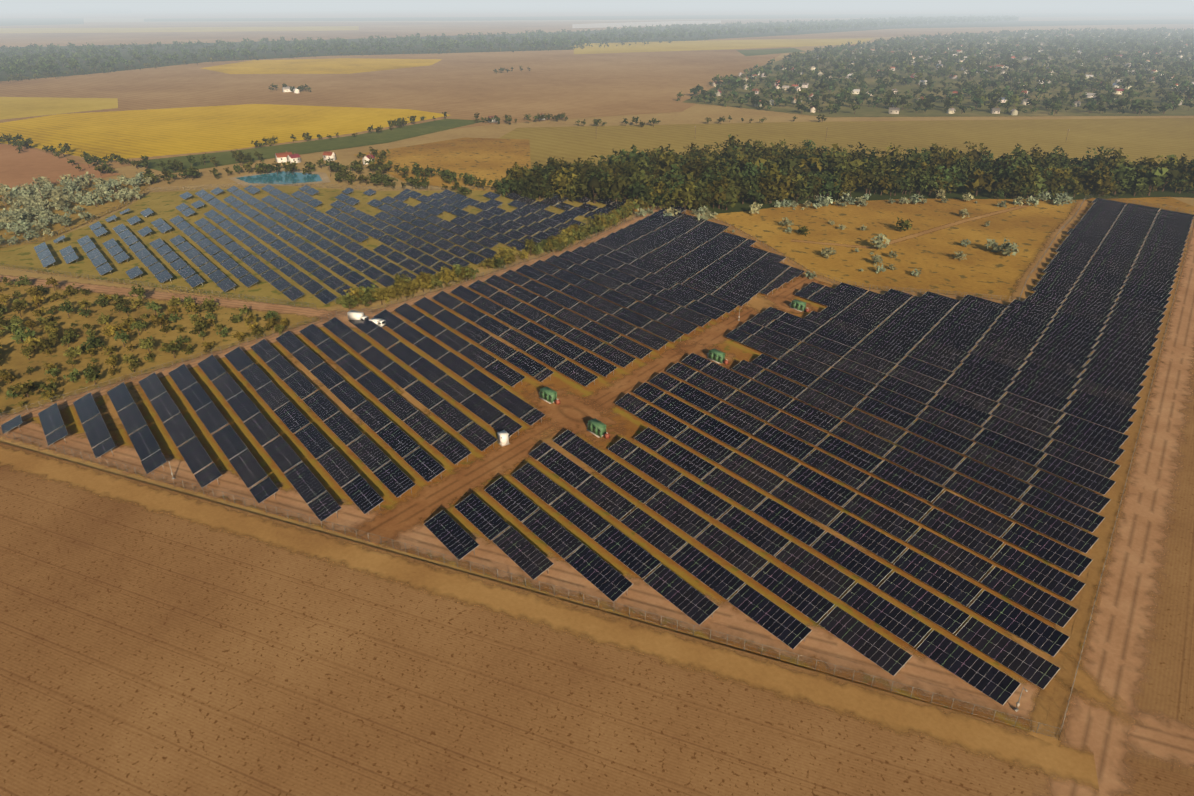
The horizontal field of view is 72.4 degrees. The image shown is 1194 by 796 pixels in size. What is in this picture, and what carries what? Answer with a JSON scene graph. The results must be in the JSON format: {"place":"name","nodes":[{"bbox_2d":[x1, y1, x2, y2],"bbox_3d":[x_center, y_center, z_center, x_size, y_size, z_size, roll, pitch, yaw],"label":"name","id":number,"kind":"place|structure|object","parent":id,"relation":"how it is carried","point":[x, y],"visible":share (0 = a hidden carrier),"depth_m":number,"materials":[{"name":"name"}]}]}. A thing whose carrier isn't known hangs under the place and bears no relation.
{"place":"outdoors","nodes":[
{"label":"outdoors","id":0,"kind":"place"},
{"bbox_2d":[0,18,83,25],"bbox_3d":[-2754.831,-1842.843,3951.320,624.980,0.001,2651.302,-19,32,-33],"label":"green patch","id":1,"kind":"object","parent":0,"point":[28,21],"visible":0.5,"depth_m":3352.74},
{"bbox_2d":[0,97,117,119],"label":"field","id":2,"kind":"structure","parent":0,"point":[15,107],"depth_m":826.66,"materials":[{"name":"yellow plant"}]},
{"bbox_2d":[0,144,118,188],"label":"ploughed field","id":3,"kind":"structure","parent":0,"point":[25,166],"depth_m":531.17,"materials":[{"name":"brown soil"}]},
{"bbox_2d":[0,180,150,249],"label":"scrubland","id":4,"kind":"structure","parent":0,"point":[94,210],"depth_m":421.39,"materials":[{"name":"green plant"}]},
{"bbox_2d":[0,171,151,244],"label":"scrub bushes","id":5,"kind":"object","parent":4,"relation":"on","point":[28,201],"visible":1,"depth_m":432.79,"materials":[{"name":"green plant"}]},
{"bbox_2d":[97,376,141,430],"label":"bare soil","id":6,"kind":"structure","parent":0,"point":[110,410],"depth_m":223.22,"materials":[{"name":"brown soil"}]},
{"bbox_2d":[0,282,319,414],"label":"orchard ground","id":7,"kind":"structure","parent":0,"point":[14,362],"depth_m":266.10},
{"bbox_2d":[0,275,288,418],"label":"orchard trees","id":8,"kind":"object","parent":7,"relation":"on","point":[35,293],"visible":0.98,"depth_m":269.10,"materials":[{"name":"green plant"}]},
{"bbox_2d":[0,275,342,319],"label":"park road","id":9,"kind":"structure","parent":0,"point":[279,308],"depth_m":301.80,"materials":[{"name":"brown soil"}]},
{"bbox_2d":[0,104,448,160],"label":"sunflower field","id":10,"kind":"structure","parent":0,"point":[129,134],"depth_m":695.59,"materials":[{"name":"yellow plant"}]},
{"bbox_2d":[0,5,466,11],"bbox_3d":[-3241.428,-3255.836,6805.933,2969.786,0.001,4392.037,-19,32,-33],"label":"field","id":11,"kind":"structure","parent":0,"point":[269,8],"depth_m":6355.98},
{"bbox_2d":[237,171,321,183],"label":"pond","id":12,"kind":"structure","parent":0,"point":[284,177],"depth_m":498.98,"materials":[{"name":"teal liquid"}]},
{"bbox_2d":[229,169,330,185],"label":"pond bank","id":13,"kind":"structure","parent":0,"point":[324,177],"depth_m":493.73,"materials":[{"name":"brown soil"}]},
{"bbox_2d":[130,119,482,172],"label":"green crop strip","id":14,"kind":"object","parent":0,"point":[366,139],"visible":0.71,"depth_m":612.26,"materials":[{"name":"green plant"}]},
{"bbox_2d":[282,352,347,385],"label":"bare soil","id":15,"kind":"structure","parent":0,"point":[303,370],"depth_m":245.54,"materials":[{"name":"brown soil"}]},
{"bbox_2d":[0,186,638,306],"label":"grass","id":16,"kind":"structure","parent":0,"point":[162,205],"depth_m":368.42,"materials":[{"name":"plant"}]},
{"bbox_2d":[0,181,593,307],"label":"park fence","id":17,"kind":"object","parent":16,"relation":"on","point":[195,288],"visible":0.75,"depth_m":367.65,"materials":[{"name":"grey metal"}]},
{"bbox_2d":[34,185,635,303],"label":"solar array","id":18,"kind":"object","parent":16,"relation":"on","point":[325,296],"visible":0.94,"depth_m":373.69,"materials":[{"name":"blue glass"}]},
{"bbox_2d":[202,58,441,73],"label":"sunflower field","id":19,"kind":"structure","parent":0,"point":[328,66],"depth_m":1289.13,"materials":[{"name":"yellow plant"}]},
{"bbox_2d":[0,205,663,427],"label":"track","id":20,"kind":"structure","parent":0,"point":[62,404],"depth_m":266.00,"materials":[{"name":"brown soil"}]},
{"bbox_2d":[0,204,658,420],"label":"fence","id":21,"kind":"object","parent":20,"relation":"on","point":[182,360],"visible":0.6,"depth_m":267.65,"materials":[{"name":"grey metal"}]},
{"bbox_2d":[306,379,361,425],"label":"bare soil","id":22,"kind":"structure","parent":0,"point":[337,403],"depth_m":223.69,"materials":[{"name":"brown soil"}]},
{"bbox_2d":[0,39,790,168],"bbox_3d":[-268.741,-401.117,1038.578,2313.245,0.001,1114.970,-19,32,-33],"label":"tan field","id":23,"kind":"structure","parent":0,"point":[465,86],"depth_m":996.66,"materials":[{"name":"brown soil"}]},
{"bbox_2d":[0,36,826,195],"bbox_3d":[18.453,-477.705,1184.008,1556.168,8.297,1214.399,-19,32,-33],"label":"field edge trees","id":24,"kind":"object","parent":23,"relation":"on","point":[377,177],"visible":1,"depth_m":526.41,"materials":[{"name":"green plant"}]},
{"bbox_2d":[397,382,430,416],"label":"bare soil","id":25,"kind":"structure","parent":0,"point":[415,403],"depth_m":225.35,"materials":[{"name":"brown soil"}]},
{"bbox_2d":[354,137,530,191],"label":"dry grass field","id":26,"kind":"structure","parent":0,"point":[492,159],"depth_m":559.76,"materials":[{"name":"brown plant"}]},
{"bbox_2d":[0,0,974,21],"bbox_3d":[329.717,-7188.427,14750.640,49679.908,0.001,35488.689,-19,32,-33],"label":"field","id":27,"kind":"structure","parent":0,"point":[510,7],"depth_m":6828.42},
{"bbox_2d":[487,283,511,295],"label":"bare soil","id":28,"kind":"structure","parent":0,"point":[505,292],"depth_m":309.82,"materials":[{"name":"brown soil"}]},
{"bbox_2d":[474,320,528,352],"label":"bare soil","id":29,"kind":"structure","parent":0,"point":[500,338],"depth_m":269.75,"materials":[{"name":"brown soil"}]},
{"bbox_2d":[0,14,1018,81],"bbox_3d":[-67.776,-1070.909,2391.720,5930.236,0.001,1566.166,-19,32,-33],"label":"woodland","id":30,"kind":"object","parent":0,"point":[268,54],"visible":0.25,"depth_m":1691.47,"materials":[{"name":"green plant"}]},
{"bbox_2d":[0,445,1098,791],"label":"grass strip","id":31,"kind":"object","parent":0,"point":[960,729],"depth_m":144.18,"materials":[{"name":"soil"}]},
{"bbox_2d":[533,428,601,479],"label":"bare soil","id":32,"kind":"structure","parent":0,"point":[548,440],"depth_m":200.81,"materials":[{"name":"brown soil"}]},
{"bbox_2d":[0,442,1193,795],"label":"stubble field","id":33,"kind":"structure","parent":0,"point":[144,650],"depth_m":130.50,"materials":[{"name":"brown soil"}]},
{"bbox_2d":[0,414,1193,768],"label":"dirt track","id":34,"kind":"structure","parent":0,"point":[1156,736],"depth_m":150.32,"materials":[{"name":"brown soil"}]},
{"bbox_2d":[2,429,1059,738],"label":"fence","id":35,"kind":"object","parent":34,"relation":"on","point":[470,567],"visible":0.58,"depth_m":151.47,"materials":[{"name":"grey metal"}]},
{"bbox_2d":[1014,687,1027,711],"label":"camera mast","id":36,"kind":"object","parent":34,"relation":"on","point":[1016,709],"visible":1,"depth_m":127.37,"materials":[{"name":"silver metal"}]},
{"bbox_2d":[0,37,1193,773],"bbox_3d":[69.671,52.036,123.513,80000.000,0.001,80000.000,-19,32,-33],"label":"ground","id":37,"kind":"structure","parent":0,"point":[690,115],"depth_m":506.10,"materials":[{"name":"brown soil"}]},
{"bbox_2d":[335,194,658,309],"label":"hedge trees","id":38,"kind":"object","parent":37,"relation":"on","point":[572,234],"visible":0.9,"depth_m":334.19,"materials":[{"name":"green plant"}]},
{"bbox_2d":[0,16,1193,46],"bbox_3d":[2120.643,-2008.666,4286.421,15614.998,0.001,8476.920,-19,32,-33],"label":"tan field","id":39,"kind":"structure","parent":0,"point":[390,29],"depth_m":2527.78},
{"bbox_2d":[0,26,358,32],"bbox_3d":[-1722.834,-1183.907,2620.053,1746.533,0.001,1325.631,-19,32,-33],"label":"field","id":40,"kind":"structure","parent":39,"relation":"on","point":[157,29],"depth_m":2596.78,"materials":[{"name":"beige soil"}]},
{"bbox_2d":[14,198,1193,736],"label":"grass","id":41,"kind":"structure","parent":0,"point":[524,388],"depth_m":198.34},
{"bbox_2d":[317,307,410,332],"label":"truck yard","id":42,"kind":"structure","parent":41,"relation":"on","point":[343,318],"depth_m":284.89,"materials":[{"name":"brown soil"}]},
{"bbox_2d":[347,310,367,319],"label":"box truck","id":43,"kind":"object","parent":42,"relation":"on","point":[354,315],"visible":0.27,"depth_m":277.97,"materials":[{"name":"white paint"}]},
{"bbox_2d":[369,318,385,326],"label":"van","id":44,"kind":"object","parent":42,"relation":"on","point":[380,322],"visible":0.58,"depth_m":274.14,"materials":[{"name":"white paint"}]},
{"bbox_2d":[1,205,804,521],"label":"solar array","id":45,"kind":"object","parent":41,"relation":"on","point":[755,277],"visible":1,"depth_m":247.14,"materials":[{"name":"black glass"}]},
{"bbox_2d":[353,275,820,548],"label":"dirt road","id":46,"kind":"structure","parent":41,"relation":"on","point":[411,512],"depth_m":199.60,"materials":[{"name":"brown soil"}]},
{"bbox_2d":[497,430,509,446],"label":"switch cabinet","id":47,"kind":"object","parent":46,"relation":"on","point":[503,438],"visible":1,"depth_m":203.08,"materials":[{"name":"white metal"}]},
{"bbox_2d":[522,382,633,449],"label":"container yard","id":48,"kind":"structure","parent":46,"relation":"on","point":[574,413],"depth_m":218.52,"materials":[{"name":"brown soil"}]},
{"bbox_2d":[539,386,559,404],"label":"inverter station","id":49,"kind":"object","parent":48,"relation":"on","point":[547,394],"visible":1,"depth_m":224.76,"materials":[{"name":"green paint"}]},
{"bbox_2d":[586,418,609,438],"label":"inverter station","id":50,"kind":"object","parent":48,"relation":"on","point":[596,427],"visible":1,"depth_m":207.60,"materials":[{"name":"green paint"}]},
{"bbox_2d":[675,340,739,370],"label":"dirt patch","id":51,"kind":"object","parent":46,"relation":"on","point":[700,350],"visible":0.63,"depth_m":256.30,"materials":[{"name":"brown soil"}]},
{"bbox_2d":[707,349,728,364],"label":"inverter station","id":52,"kind":"object","parent":51,"relation":"on","point":[716,356],"visible":1,"depth_m":249.21,"materials":[{"name":"green paint"}]},
{"bbox_2d":[765,294,819,314],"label":"dirt patch","id":53,"kind":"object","parent":46,"relation":"on","point":[782,303],"visible":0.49,"depth_m":295.91,"materials":[{"name":"brown soil"}]},
{"bbox_2d":[789,299,809,311],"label":"inverter station","id":54,"kind":"object","parent":53,"relation":"on","point":[798,305],"visible":1,"depth_m":289.79,"materials":[{"name":"green paint"}]},
{"bbox_2d":[424,198,1193,704],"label":"solar array","id":55,"kind":"object","parent":41,"relation":"on","point":[1112,376],"visible":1,"depth_m":193.70,"materials":[{"name":"black glass"}]},
{"bbox_2d":[572,20,720,27],"bbox_3d":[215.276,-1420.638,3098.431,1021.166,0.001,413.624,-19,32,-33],"label":"field","id":56,"kind":"structure","parent":0,"point":[627,24],"depth_m":3023.94,"materials":[{"name":"beige soil"}]},
{"bbox_2d":[574,54,765,117],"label":"field west of village","id":57,"kind":"structure","parent":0,"point":[626,85],"depth_m":1065.01,"materials":[{"name":"brown soil"}]},
{"bbox_2d":[573,38,873,53],"bbox_3d":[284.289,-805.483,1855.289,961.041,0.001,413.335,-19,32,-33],"label":"yellow field","id":58,"kind":"structure","parent":0,"point":[619,47],"depth_m":1788.27,"materials":[{"name":"yellow plant"}]},
{"bbox_2d":[328,0,1193,8],"bbox_3d":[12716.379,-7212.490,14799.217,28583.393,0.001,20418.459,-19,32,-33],"label":"sky","id":59,"kind":"structure","parent":0,"point":[1082,4],"depth_m":9695.28,"materials":[{"name":"grey"}]},
{"bbox_2d":[744,294,778,311],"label":"bare soil","id":60,"kind":"structure","parent":0,"point":[759,303],"depth_m":296.67,"materials":[{"name":"brown soil"}]},
{"bbox_2d":[737,48,803,55],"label":"green field","id":61,"kind":"structure","parent":0,"point":[764,51],"depth_m":1601.55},
{"bbox_2d":[812,513,873,551],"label":"bare soil","id":62,"kind":"structure","parent":0,"point":[826,528],"depth_m":169.92,"materials":[{"name":"brown soil"}]},
{"bbox_2d":[808,357,881,393],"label":"bare soil","id":63,"kind":"structure","parent":0,"point":[847,373],"depth_m":240.69,"materials":[{"name":"brown soil"}]},
{"bbox_2d":[498,118,1193,168],"bbox_3d":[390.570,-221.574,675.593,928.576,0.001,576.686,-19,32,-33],"label":"olive field","id":64,"kind":"structure","parent":0,"point":[1137,138],"depth_m":646.25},
{"bbox_2d":[509,162,1193,213],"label":"forest floor","id":65,"kind":"structure","parent":0,"point":[739,206],"depth_m":454.03,"materials":[{"name":"brown soil"}]},
{"bbox_2d":[497,134,1193,213],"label":"forest trees","id":66,"kind":"object","parent":65,"relation":"on","point":[695,177],"visible":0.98,"depth_m":456.56,"materials":[{"name":"green plant"}]},
{"bbox_2d":[675,200,1089,303],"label":"track","id":67,"kind":"structure","parent":0,"point":[1037,271],"depth_m":344.81,"materials":[{"name":"soil"}]},
{"bbox_2d":[791,204,1028,248],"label":"meadow path","id":68,"kind":"structure","parent":0,"point":[946,226],"depth_m":386.90,"materials":[{"name":"soil"}]},
{"bbox_2d":[633,197,1193,300],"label":"meadow","id":69,"kind":"structure","parent":0,"point":[981,270],"depth_m":377.58,"materials":[{"name":"plant"}]},
{"bbox_2d":[634,189,1075,278],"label":"meadow bushes","id":70,"kind":"object","parent":69,"relation":"on","point":[825,201],"visible":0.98,"depth_m":413.15,"materials":[{"name":"green plant"}]},
{"bbox_2d":[798,217,913,235],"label":"bushes","id":71,"kind":"object","parent":69,"relation":"on","point":[902,223],"visible":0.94,"depth_m":384.48,"materials":[{"name":"green plant"}]},
{"bbox_2d":[676,194,1193,301],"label":"fence","id":72,"kind":"object","parent":69,"relation":"on","point":[954,291],"visible":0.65,"depth_m":351.03,"materials":[{"name":"grey metal"}]},
{"bbox_2d":[683,31,1193,116],"bbox_3d":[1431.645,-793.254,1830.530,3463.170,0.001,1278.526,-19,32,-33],"label":"village ground","id":73,"kind":"structure","parent":0,"point":[881,110],"depth_m":916.36,"materials":[{"name":"green plant"}]},
{"bbox_2d":[275,30,1193,163],"bbox_3d":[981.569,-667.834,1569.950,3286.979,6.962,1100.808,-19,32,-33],"label":"village houses","id":74,"kind":"structure","parent":73,"relation":"on","point":[286,156],"depth_m":939.88,"materials":[{"name":"paint"}]},
{"bbox_2d":[676,26,1193,114],"bbox_3d":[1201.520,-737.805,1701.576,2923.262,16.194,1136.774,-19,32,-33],"label":"village trees","id":75,"kind":"object","parent":73,"relation":"on","point":[1086,46],"visible":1,"depth_m":1130.74,"materials":[{"name":"green plant"}]},
{"bbox_2d":[912,472,976,503],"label":"bare soil","id":76,"kind":"structure","parent":0,"point":[957,494],"depth_m":185.36,"materials":[{"name":"brown soil"}]},
{"bbox_2d":[895,19,1193,28],"bbox_3d":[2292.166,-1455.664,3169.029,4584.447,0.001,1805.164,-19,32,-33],"label":"field","id":77,"kind":"structure","parent":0,"point":[1100,22],"depth_m":3124.15,"materials":[{"name":"beige soil"}]},
{"bbox_2d":[975,596,1140,725],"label":"bare soil","id":78,"kind":"structure","parent":0,"point":[1085,685],"depth_m":134.38,"materials":[{"name":"brown soil"}]},
{"bbox_2d":[1024,217,1193,746],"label":"track","id":79,"kind":"structure","parent":0,"point":[1051,699],"depth_m":158.33,"materials":[{"name":"soil"}]},
{"bbox_2d":[1032,228,1193,795],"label":"dirt road","id":80,"kind":"structure","parent":0,"point":[1114,652],"depth_m":157.53,"materials":[{"name":"brown soil"}]},
{"bbox_2d":[1058,223,1193,739],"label":"fence","id":81,"kind":"object","parent":80,"relation":"on","point":[1118,509],"visible":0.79,"depth_m":171.19,"materials":[{"name":"grey metal"}]},
{"bbox_2d":[1059,227,1193,776],"bbox_3d":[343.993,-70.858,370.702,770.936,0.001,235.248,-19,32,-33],"label":"grass verge","id":82,"kind":"structure","parent":0,"point":[1168,692],"depth_m":147.69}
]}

